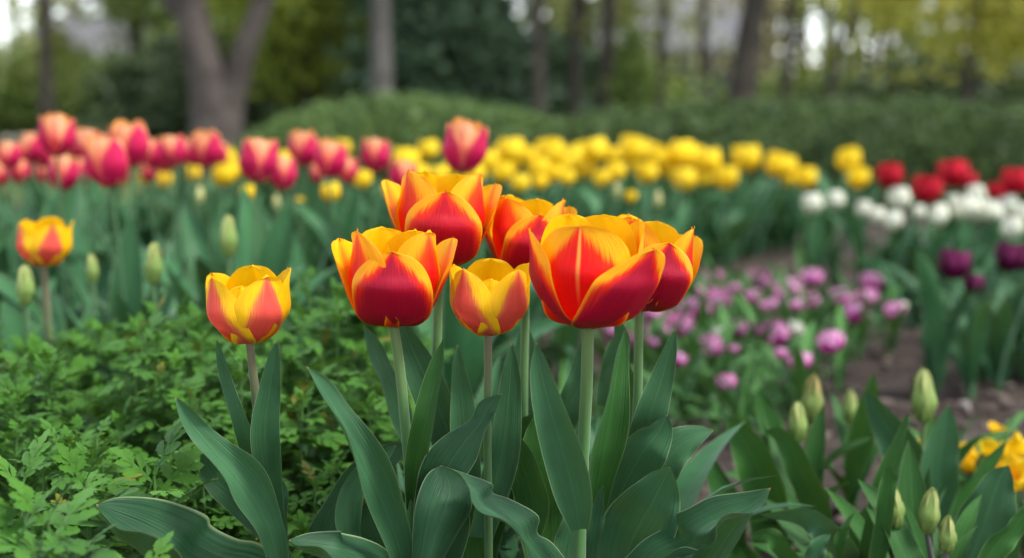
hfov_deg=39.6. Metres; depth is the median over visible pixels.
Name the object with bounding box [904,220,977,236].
tulip plant
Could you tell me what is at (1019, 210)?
tulip
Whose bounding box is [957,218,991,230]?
tulip plant
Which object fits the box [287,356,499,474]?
tulip plant
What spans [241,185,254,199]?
tulip
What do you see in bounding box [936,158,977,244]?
tulip
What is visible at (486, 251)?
tulip plant
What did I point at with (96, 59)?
shrub
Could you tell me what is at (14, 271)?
tulip plant
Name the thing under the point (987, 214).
tulip
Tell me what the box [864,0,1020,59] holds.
golden tree
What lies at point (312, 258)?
tulip plant
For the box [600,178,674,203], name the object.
tulip plant
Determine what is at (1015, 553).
tulip plant
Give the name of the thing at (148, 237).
tulip
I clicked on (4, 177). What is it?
tulip
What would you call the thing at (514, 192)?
tulip plant
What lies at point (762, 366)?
tulip plant
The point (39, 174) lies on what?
tulip
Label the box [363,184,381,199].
tulip plant
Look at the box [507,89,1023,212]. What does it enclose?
clipped hedge
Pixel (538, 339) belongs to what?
tulip plant
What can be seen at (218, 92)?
forked tree
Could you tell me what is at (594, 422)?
tulip plant
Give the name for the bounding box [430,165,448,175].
tulip
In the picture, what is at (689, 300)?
tulip
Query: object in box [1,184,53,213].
tulip plant
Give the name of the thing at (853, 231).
tulip
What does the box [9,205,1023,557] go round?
soil
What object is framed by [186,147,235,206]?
tulip
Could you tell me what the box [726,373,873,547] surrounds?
tulip
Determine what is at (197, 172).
tulip
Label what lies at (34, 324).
tulip plant
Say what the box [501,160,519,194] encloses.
tulip
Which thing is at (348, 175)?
tulip
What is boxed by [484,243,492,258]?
tulip plant
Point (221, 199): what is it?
tulip plant
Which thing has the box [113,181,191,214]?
tulip plant
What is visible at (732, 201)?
tulip plant
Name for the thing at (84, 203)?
tulip
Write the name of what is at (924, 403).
tulip
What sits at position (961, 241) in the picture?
tulip plant
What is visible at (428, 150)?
tulip
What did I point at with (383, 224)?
tulip plant
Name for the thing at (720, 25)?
house
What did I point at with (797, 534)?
tulip plant
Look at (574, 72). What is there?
brown tree
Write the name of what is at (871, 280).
tulip
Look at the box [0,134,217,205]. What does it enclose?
lawn
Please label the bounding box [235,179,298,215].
tulip plant
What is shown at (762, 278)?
tulip
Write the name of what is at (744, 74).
brown tree
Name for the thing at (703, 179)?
tulip
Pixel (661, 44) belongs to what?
brown tree
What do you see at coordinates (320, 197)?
tulip plant
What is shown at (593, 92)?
shrub
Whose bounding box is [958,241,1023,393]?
tulip
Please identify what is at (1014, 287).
tulip plant
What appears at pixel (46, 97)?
dark tree
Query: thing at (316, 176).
tulip
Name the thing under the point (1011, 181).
tulip
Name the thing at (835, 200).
tulip
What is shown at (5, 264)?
tulip plant
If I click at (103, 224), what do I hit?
tulip plant
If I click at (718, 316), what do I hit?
tulip plant
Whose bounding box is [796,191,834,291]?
tulip
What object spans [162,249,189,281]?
tulip plant
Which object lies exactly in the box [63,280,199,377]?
tulip plant
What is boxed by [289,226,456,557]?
tulip
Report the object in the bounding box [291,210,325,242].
tulip plant
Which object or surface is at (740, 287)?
tulip
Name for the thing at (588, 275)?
tulip
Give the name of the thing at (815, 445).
tulip
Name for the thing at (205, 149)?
tulip
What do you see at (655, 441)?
tulip
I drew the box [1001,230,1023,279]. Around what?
tulip plant
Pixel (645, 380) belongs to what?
tulip plant
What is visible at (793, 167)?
tulip
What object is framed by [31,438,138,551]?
lobed leaf plant
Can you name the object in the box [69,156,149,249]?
tulip
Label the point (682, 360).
tulip
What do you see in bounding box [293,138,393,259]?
tulip
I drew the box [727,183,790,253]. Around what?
tulip plant
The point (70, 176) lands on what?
tulip
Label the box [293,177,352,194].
tulip plant
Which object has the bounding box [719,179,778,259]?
tulip plant
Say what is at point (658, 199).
tulip
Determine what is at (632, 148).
tulip
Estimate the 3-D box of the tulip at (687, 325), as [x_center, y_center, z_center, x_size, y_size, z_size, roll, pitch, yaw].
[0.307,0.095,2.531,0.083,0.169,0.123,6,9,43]
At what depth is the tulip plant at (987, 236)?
3.36 m
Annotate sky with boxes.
[0,0,1019,82]
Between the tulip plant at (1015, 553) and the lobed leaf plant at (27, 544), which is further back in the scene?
the tulip plant at (1015, 553)
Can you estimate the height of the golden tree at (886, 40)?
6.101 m
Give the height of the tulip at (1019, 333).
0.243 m
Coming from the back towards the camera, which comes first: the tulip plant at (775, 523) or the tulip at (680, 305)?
the tulip at (680, 305)
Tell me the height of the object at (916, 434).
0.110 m
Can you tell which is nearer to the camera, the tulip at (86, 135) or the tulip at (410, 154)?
the tulip at (86, 135)
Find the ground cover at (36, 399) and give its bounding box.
[0,266,454,557]
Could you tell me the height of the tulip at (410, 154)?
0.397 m
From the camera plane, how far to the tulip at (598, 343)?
2.45 m
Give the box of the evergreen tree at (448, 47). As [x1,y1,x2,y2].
[291,0,558,115]
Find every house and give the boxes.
[18,16,173,71]
[588,0,740,100]
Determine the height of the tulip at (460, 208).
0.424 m
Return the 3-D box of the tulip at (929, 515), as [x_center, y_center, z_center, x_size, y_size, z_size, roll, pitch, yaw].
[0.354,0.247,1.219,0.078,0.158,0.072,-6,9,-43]
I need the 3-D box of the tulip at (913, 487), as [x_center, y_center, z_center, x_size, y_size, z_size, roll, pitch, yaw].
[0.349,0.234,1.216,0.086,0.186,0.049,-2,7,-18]
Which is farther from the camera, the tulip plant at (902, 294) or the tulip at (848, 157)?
the tulip at (848, 157)
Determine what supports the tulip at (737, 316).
on the soil
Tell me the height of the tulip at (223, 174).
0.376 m
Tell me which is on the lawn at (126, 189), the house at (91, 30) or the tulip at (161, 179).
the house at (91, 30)
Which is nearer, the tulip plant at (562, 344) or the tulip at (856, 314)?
the tulip plant at (562, 344)
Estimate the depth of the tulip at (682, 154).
4.24 m
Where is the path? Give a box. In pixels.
[3,135,22,139]
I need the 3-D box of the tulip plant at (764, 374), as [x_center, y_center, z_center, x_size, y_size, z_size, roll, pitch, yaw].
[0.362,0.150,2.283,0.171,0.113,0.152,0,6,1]
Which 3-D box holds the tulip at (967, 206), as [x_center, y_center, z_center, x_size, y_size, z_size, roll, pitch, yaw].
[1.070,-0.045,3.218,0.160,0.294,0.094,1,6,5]
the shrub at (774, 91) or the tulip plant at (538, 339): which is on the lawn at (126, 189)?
the shrub at (774, 91)
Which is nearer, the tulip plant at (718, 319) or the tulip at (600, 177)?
the tulip plant at (718, 319)
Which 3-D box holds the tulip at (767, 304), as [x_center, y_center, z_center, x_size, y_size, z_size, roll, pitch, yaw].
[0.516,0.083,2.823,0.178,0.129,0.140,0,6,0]
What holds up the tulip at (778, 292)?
on the soil
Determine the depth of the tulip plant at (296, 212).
3.46 m
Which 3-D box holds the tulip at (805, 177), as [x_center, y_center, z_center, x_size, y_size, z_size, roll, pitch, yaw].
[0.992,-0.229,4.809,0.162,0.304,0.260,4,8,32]
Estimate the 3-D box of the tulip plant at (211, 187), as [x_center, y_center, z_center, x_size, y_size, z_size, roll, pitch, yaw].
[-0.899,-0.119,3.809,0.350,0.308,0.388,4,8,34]
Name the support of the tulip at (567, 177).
on the soil
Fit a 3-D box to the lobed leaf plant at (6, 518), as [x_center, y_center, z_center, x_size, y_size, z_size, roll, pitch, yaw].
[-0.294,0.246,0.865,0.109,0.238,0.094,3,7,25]
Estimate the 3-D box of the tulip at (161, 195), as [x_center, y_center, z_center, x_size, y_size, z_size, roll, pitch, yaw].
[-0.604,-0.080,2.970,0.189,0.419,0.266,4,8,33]
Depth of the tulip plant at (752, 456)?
1.38 m
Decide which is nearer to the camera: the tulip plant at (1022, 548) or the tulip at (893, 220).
the tulip plant at (1022, 548)
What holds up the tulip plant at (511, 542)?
on the soil
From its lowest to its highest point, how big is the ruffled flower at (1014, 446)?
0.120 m
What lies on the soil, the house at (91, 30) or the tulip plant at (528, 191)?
the tulip plant at (528, 191)
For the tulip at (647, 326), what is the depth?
2.47 m
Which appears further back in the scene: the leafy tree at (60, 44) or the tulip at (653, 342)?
the leafy tree at (60, 44)
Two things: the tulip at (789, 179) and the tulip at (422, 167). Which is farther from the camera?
the tulip at (789, 179)
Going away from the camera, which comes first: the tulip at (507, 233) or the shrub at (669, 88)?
the tulip at (507, 233)
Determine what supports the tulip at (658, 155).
on the soil
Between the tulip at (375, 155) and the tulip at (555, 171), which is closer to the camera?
the tulip at (375, 155)
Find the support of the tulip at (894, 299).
on the soil
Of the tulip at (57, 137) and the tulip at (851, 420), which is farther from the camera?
the tulip at (57, 137)
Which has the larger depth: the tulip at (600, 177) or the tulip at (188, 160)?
the tulip at (600, 177)
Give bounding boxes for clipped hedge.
[217,89,559,197]
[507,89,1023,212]
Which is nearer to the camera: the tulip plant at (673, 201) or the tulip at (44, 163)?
the tulip at (44, 163)
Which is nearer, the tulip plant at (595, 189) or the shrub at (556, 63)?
the tulip plant at (595, 189)
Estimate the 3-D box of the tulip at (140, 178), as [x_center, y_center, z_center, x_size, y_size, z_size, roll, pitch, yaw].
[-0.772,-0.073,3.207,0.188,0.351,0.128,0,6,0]
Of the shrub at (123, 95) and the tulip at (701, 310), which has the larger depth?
the shrub at (123, 95)
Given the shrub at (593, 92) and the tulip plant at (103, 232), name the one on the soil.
the tulip plant at (103, 232)
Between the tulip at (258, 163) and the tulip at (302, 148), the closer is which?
the tulip at (258, 163)
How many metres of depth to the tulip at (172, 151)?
2.48 m
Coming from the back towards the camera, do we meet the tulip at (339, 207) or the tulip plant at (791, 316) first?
the tulip plant at (791, 316)
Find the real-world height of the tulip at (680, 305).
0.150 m
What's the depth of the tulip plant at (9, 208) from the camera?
3.83 m
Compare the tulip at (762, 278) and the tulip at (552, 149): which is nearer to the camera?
the tulip at (762, 278)
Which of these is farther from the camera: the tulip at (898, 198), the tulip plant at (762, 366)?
the tulip at (898, 198)
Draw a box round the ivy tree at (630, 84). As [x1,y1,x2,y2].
[589,21,666,109]
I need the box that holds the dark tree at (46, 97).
[39,0,137,119]
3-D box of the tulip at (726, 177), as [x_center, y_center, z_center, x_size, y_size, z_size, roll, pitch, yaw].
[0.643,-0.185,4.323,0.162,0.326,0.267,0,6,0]
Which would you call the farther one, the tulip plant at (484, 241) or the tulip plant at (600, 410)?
the tulip plant at (484, 241)
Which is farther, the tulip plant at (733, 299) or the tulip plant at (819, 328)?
the tulip plant at (733, 299)
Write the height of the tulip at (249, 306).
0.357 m
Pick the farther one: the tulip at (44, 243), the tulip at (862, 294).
the tulip at (862, 294)
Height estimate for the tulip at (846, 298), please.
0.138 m
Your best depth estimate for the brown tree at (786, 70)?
19.72 m
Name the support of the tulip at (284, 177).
on the soil
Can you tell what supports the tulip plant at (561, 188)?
on the soil
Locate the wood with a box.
[0,0,1022,87]
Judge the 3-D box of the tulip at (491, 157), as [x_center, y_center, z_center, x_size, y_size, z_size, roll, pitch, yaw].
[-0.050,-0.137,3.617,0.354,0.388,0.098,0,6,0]
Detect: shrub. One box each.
[0,37,125,140]
[34,44,150,133]
[61,31,189,139]
[142,6,366,137]
[459,8,617,120]
[546,34,653,119]
[643,56,717,105]
[685,60,879,103]
[808,24,1023,107]
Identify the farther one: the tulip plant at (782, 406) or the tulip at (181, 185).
the tulip at (181, 185)
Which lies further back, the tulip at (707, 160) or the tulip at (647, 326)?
the tulip at (707, 160)
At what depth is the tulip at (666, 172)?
4.30 m
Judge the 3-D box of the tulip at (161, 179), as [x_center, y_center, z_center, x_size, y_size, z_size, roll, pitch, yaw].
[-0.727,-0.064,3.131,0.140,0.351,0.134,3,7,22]
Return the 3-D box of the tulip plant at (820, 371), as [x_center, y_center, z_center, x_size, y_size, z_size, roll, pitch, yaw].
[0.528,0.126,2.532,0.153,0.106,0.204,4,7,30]
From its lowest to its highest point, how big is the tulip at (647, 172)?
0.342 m
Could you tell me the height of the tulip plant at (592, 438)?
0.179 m
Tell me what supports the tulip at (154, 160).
on the soil
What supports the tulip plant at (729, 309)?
on the soil
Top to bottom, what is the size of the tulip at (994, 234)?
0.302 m
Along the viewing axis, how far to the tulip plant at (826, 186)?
4.96 m
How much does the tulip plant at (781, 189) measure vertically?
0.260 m
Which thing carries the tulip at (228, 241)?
on the soil
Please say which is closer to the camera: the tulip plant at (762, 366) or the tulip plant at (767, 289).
the tulip plant at (762, 366)
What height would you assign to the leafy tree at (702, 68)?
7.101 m
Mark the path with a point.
(8, 138)
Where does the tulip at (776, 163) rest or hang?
on the soil
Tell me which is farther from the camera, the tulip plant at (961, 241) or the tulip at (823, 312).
the tulip plant at (961, 241)
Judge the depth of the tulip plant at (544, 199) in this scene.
4.00 m
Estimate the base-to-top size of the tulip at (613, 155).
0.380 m
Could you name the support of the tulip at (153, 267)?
on the soil
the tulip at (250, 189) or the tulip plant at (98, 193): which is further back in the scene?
the tulip plant at (98, 193)
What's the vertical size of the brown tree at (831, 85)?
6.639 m
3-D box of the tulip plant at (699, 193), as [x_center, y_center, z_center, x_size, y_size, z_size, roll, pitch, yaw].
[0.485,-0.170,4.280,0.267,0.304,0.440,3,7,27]
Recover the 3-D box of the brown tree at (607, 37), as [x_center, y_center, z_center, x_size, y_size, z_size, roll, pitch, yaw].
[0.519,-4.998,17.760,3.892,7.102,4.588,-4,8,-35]
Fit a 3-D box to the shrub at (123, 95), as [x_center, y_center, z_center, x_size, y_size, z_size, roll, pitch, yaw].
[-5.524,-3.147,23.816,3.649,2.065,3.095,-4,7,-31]
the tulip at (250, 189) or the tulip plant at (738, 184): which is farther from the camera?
the tulip plant at (738, 184)
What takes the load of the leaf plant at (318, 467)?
on the soil
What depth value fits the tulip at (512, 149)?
3.40 m
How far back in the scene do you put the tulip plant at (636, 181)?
5.00 m
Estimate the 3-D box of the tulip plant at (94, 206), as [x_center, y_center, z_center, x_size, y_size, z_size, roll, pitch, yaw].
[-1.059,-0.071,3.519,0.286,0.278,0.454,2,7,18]
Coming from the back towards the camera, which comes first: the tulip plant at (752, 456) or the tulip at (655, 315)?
the tulip at (655, 315)
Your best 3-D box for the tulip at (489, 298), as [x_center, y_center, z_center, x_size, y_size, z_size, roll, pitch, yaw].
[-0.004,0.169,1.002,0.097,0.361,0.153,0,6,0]
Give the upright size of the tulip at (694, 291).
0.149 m
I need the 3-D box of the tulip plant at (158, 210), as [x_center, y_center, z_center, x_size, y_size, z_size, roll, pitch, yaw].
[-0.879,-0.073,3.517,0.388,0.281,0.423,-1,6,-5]
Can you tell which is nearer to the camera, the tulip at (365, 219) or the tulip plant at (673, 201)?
the tulip at (365, 219)
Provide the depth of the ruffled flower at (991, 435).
1.65 m
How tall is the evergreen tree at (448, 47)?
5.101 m
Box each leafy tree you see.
[0,0,87,57]
[0,0,177,108]
[52,0,294,67]
[205,0,391,110]
[512,0,731,97]
[624,0,784,98]
[676,0,858,87]
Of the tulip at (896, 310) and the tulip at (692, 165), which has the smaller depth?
the tulip at (896, 310)
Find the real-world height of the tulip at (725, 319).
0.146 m
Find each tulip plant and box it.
[0,221,106,318]
[0,243,111,304]
[0,250,181,376]
[0,296,127,435]
[1,183,51,224]
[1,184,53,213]
[1,191,16,217]
[1,198,131,216]
[3,189,113,249]
[8,213,90,311]
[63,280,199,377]
[80,179,159,224]
[92,198,111,226]
[98,212,163,254]
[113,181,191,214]
[135,177,220,210]
[139,235,148,250]
[139,255,338,367]
[151,194,203,232]
[153,195,233,231]
[160,179,281,204]
[161,263,378,428]
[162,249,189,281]
[171,181,257,207]
[194,186,340,291]
[195,159,318,214]
[203,197,264,227]
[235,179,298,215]
[235,191,295,228]
[257,166,383,223]
[258,204,302,241]
[259,198,327,214]
[261,203,490,257]
[278,264,365,382]
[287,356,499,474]
[290,235,347,410]
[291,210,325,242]
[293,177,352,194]
[294,162,388,198]
[305,200,379,380]
[321,182,383,213]
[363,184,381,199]
[367,189,391,222]
[380,216,390,227]
[388,222,493,258]
[396,457,520,557]
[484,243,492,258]
[485,172,494,184]
[486,186,590,244]
[492,280,581,391]
[499,454,809,557]
[502,527,520,553]
[506,168,580,201]
[506,182,568,195]
[507,312,557,346]
[519,171,589,206]
[523,188,583,215]
[527,193,675,220]
[529,185,624,216]
[530,179,596,200]
[539,338,633,370]
[546,181,597,200]
[556,378,647,401]
[559,168,636,199]
[559,359,645,418]
[566,355,643,437]
[577,177,720,253]
[589,429,723,557]
[591,381,599,418]
[592,181,712,243]
[595,400,696,423]
[595,414,685,465]
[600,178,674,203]
[626,312,702,341]
[630,326,787,397]
[632,342,733,412]
[633,174,677,196]
[633,322,700,357]
[642,179,723,250]
[643,352,783,430]
[658,175,712,209]
[677,422,777,557]
[678,317,751,353]
[679,294,742,327]
[679,311,717,360]
[681,372,785,438]
[684,330,772,381]
[687,263,754,308]
[688,178,784,267]
[692,342,792,407]
[694,175,749,196]
[696,280,769,310]
[703,266,763,295]
[707,390,831,557]
[710,298,767,320]
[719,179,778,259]
[724,333,826,400]
[725,282,772,320]
[726,178,804,245]
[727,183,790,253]
[728,169,817,221]
[739,359,828,421]
[743,323,821,367]
[747,269,819,310]
[747,489,831,553]
[747,499,866,557]
[749,508,858,557]
[755,280,776,309]
[757,282,824,316]
[772,268,839,296]
[772,338,862,376]
[774,314,849,361]
[789,304,852,337]
[792,278,832,316]
[795,485,946,557]
[796,160,861,248]
[797,488,968,557]
[806,306,883,340]
[811,300,887,333]
[814,313,835,343]
[819,278,861,307]
[858,389,959,557]
[872,229,1002,328]
[873,218,1012,291]
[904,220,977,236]
[907,224,1000,273]
[913,259,1015,325]
[942,293,1023,381]
[949,440,1023,557]
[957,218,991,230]
[990,290,1016,308]
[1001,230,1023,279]
[1007,539,1019,557]
[1011,276,1021,290]
[1017,505,1023,544]
[1017,510,1023,557]
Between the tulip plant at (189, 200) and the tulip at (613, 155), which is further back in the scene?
the tulip at (613, 155)
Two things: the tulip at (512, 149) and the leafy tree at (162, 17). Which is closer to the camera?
the tulip at (512, 149)
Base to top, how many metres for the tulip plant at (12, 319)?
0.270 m
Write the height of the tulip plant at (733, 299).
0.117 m
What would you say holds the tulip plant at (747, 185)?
on the soil
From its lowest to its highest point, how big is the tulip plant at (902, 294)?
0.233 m
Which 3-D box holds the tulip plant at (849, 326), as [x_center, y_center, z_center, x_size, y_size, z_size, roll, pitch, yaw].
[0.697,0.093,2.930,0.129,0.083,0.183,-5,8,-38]
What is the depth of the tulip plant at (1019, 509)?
1.44 m
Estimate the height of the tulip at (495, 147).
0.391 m
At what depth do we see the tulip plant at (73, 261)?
2.23 m
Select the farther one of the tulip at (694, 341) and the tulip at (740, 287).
the tulip at (740, 287)
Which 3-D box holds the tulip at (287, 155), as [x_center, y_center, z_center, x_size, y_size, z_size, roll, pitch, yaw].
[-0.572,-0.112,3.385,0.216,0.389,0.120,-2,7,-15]
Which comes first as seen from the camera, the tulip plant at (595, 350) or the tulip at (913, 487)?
the tulip at (913, 487)
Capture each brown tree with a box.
[532,0,546,117]
[567,0,579,117]
[599,0,615,112]
[654,0,668,107]
[725,0,768,104]
[780,0,795,100]
[825,0,873,101]
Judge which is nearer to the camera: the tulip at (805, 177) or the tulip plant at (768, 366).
the tulip plant at (768, 366)
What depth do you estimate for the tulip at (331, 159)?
2.23 m
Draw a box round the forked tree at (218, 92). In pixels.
[161,0,273,177]
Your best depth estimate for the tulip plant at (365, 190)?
4.47 m
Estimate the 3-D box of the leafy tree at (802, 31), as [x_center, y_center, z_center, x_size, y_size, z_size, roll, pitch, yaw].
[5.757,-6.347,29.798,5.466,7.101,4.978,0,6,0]
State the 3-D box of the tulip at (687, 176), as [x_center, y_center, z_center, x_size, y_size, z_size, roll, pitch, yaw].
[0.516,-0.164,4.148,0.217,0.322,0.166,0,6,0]
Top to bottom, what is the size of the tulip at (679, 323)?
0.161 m
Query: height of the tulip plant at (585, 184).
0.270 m
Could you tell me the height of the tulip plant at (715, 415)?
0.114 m
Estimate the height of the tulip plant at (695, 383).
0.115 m
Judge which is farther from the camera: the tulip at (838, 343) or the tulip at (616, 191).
the tulip at (616, 191)
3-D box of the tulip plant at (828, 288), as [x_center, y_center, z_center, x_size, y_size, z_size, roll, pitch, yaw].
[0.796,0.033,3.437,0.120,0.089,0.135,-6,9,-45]
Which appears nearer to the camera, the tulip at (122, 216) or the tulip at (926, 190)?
the tulip at (122, 216)
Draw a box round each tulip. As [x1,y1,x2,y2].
[0,113,111,367]
[0,140,34,285]
[0,164,57,245]
[6,159,85,239]
[10,264,109,461]
[16,217,102,425]
[17,155,80,309]
[19,132,87,234]
[22,158,94,205]
[35,152,101,236]
[49,253,115,387]
[59,135,185,390]
[68,128,127,261]
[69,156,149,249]
[75,129,141,270]
[77,119,193,303]
[90,134,191,285]
[96,264,290,557]
[98,171,149,242]
[101,133,173,246]
[102,163,158,242]
[130,242,193,405]
[135,139,261,247]
[135,164,203,250]
[138,170,204,214]
[142,171,171,236]
[144,137,189,260]
[144,141,260,223]
[160,129,221,294]
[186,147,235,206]
[187,165,200,212]
[194,214,257,434]
[196,186,203,219]
[201,158,241,214]
[201,163,237,232]
[211,137,292,275]
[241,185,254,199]
[260,150,319,231]
[260,184,274,236]
[270,155,340,311]
[270,163,389,247]
[273,194,279,217]
[288,129,379,276]
[289,138,362,328]
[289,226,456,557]
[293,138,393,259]
[295,197,334,254]
[316,156,358,279]
[321,177,384,258]
[332,139,350,204]
[332,157,416,297]
[353,169,382,220]
[361,207,388,227]
[381,168,533,557]
[392,147,419,165]
[411,117,562,399]
[418,139,438,171]
[418,164,428,171]
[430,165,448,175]
[441,258,564,557]
[443,159,457,173]
[467,165,485,179]
[480,149,497,184]
[482,194,595,557]
[483,161,513,194]
[493,145,506,195]
[495,137,524,194]
[500,174,547,198]
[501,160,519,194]
[511,173,529,198]
[522,146,564,201]
[528,158,553,205]
[528,213,770,557]
[531,163,583,209]
[536,137,564,205]
[560,169,575,202]
[561,155,580,214]
[564,144,583,196]
[568,142,584,212]
[572,157,594,216]
[582,136,608,196]
[584,168,629,216]
[590,162,605,208]
[594,327,649,361]
[597,214,712,510]
[606,146,622,181]
[606,161,657,217]
[610,160,641,196]
[613,181,619,209]
[618,134,675,213]
[624,321,680,382]
[625,190,636,214]
[627,320,682,348]
[628,307,674,372]
[630,306,698,339]
[630,333,715,422]
[632,300,697,358]
[633,332,688,367]
[637,162,658,192]
[644,141,666,202]
[648,144,670,188]
[652,316,744,397]
[653,163,675,201]
[655,190,698,235]
[657,139,713,203]
[663,311,697,348]
[666,300,721,342]
[672,168,721,234]
[675,341,781,428]
[676,146,707,201]
[681,293,733,335]
[681,294,727,319]
[681,299,749,366]
[683,268,732,326]
[683,280,701,307]
[688,318,768,378]
[689,170,714,237]
[694,147,754,262]
[698,164,748,269]
[703,249,738,308]
[704,267,759,314]
[705,302,763,344]
[708,303,784,377]
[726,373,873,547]
[729,263,778,311]
[729,288,802,369]
[730,269,764,325]
[732,143,791,262]
[740,332,822,409]
[742,287,823,321]
[748,401,848,551]
[756,261,825,321]
[759,320,838,401]
[765,151,798,253]
[765,276,809,317]
[767,261,852,329]
[769,156,803,249]
[772,274,835,335]
[773,242,833,298]
[778,298,806,373]
[779,171,807,249]
[783,166,840,253]
[786,302,877,394]
[794,277,862,330]
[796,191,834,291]
[802,373,914,508]
[810,190,847,288]
[815,301,893,361]
[825,200,887,288]
[831,264,906,339]
[834,147,880,245]
[835,258,909,322]
[844,166,876,238]
[852,206,921,311]
[858,186,916,291]
[858,200,916,301]
[858,480,976,557]
[861,162,921,301]
[866,278,921,350]
[866,440,932,557]
[867,294,918,357]
[885,204,953,308]
[894,174,949,280]
[902,487,981,557]
[903,202,958,288]
[911,368,981,465]
[916,248,989,397]
[923,193,974,238]
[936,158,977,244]
[944,259,998,399]
[951,195,1006,277]
[953,197,1003,266]
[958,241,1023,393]
[961,172,977,188]
[965,185,1011,242]
[971,183,1006,240]
[971,215,1023,293]
[974,203,1023,279]
[976,194,1018,241]
[978,189,1004,278]
[989,168,1023,240]
[994,266,1023,379]
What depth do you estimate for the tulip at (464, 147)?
1.75 m
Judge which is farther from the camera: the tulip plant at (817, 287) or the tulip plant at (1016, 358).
the tulip plant at (817, 287)
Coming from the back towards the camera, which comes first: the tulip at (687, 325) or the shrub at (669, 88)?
the shrub at (669, 88)
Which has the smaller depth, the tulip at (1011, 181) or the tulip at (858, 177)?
the tulip at (1011, 181)
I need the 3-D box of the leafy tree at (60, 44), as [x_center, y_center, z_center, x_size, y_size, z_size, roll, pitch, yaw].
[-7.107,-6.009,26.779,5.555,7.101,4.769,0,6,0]
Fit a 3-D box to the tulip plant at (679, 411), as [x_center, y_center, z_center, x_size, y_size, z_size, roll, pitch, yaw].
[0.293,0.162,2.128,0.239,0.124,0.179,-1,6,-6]
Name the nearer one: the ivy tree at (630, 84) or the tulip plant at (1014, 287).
the tulip plant at (1014, 287)
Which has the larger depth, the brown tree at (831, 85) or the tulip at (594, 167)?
the brown tree at (831, 85)
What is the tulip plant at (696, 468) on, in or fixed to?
on the soil
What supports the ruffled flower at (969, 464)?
on the soil
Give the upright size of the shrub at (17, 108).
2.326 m
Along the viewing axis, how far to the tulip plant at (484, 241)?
3.26 m
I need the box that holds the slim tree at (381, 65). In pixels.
[370,0,392,96]
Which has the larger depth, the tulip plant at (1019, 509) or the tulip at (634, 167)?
the tulip at (634, 167)
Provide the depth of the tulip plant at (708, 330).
2.60 m
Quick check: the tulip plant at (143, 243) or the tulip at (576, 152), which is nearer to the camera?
the tulip plant at (143, 243)
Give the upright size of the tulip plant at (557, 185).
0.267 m
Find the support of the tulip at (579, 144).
on the soil
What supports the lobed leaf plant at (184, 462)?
on the soil
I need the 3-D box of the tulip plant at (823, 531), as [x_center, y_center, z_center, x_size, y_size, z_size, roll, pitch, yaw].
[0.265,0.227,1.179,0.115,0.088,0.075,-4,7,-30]
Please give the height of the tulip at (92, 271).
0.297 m
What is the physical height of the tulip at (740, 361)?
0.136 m
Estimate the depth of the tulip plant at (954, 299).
2.80 m
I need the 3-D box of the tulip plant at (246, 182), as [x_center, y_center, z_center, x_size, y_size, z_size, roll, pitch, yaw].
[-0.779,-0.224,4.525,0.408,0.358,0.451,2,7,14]
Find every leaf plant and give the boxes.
[0,428,99,557]
[0,472,121,557]
[0,489,101,557]
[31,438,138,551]
[42,523,116,557]
[93,421,223,557]
[115,531,173,557]
[296,456,520,549]
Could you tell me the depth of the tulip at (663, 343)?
2.34 m
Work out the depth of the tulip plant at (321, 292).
2.01 m
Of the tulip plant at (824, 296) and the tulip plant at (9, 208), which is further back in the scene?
the tulip plant at (9, 208)
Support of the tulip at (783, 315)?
on the soil
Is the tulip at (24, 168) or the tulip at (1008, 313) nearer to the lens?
the tulip at (1008, 313)
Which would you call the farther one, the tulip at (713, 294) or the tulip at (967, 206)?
the tulip at (967, 206)
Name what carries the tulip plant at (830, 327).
on the soil
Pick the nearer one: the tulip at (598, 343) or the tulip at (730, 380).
the tulip at (730, 380)
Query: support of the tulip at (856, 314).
on the soil
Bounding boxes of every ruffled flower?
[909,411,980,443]
[959,428,1022,488]
[959,430,1009,468]
[959,430,1023,481]
[960,407,1023,453]
[973,454,1023,506]
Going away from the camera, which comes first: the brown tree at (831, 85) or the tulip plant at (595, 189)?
the tulip plant at (595, 189)
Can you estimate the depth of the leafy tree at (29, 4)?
22.99 m
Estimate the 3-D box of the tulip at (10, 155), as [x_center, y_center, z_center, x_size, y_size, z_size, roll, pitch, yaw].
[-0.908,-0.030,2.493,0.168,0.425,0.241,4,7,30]
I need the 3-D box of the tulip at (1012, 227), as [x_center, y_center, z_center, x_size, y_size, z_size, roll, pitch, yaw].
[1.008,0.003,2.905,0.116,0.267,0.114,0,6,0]
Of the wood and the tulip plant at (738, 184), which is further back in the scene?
the wood
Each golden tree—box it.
[768,0,1021,92]
[828,0,1023,104]
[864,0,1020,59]
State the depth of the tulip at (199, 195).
2.70 m
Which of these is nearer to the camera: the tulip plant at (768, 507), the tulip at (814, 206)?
the tulip plant at (768, 507)
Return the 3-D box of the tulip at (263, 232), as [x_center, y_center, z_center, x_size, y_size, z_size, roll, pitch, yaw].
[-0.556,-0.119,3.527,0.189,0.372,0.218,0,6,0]
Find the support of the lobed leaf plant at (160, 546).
on the soil
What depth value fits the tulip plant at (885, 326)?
3.02 m
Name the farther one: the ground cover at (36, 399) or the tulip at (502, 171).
the tulip at (502, 171)
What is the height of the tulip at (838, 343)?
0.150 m
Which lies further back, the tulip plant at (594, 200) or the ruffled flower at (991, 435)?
the tulip plant at (594, 200)
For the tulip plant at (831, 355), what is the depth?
2.68 m
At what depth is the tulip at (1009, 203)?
3.38 m

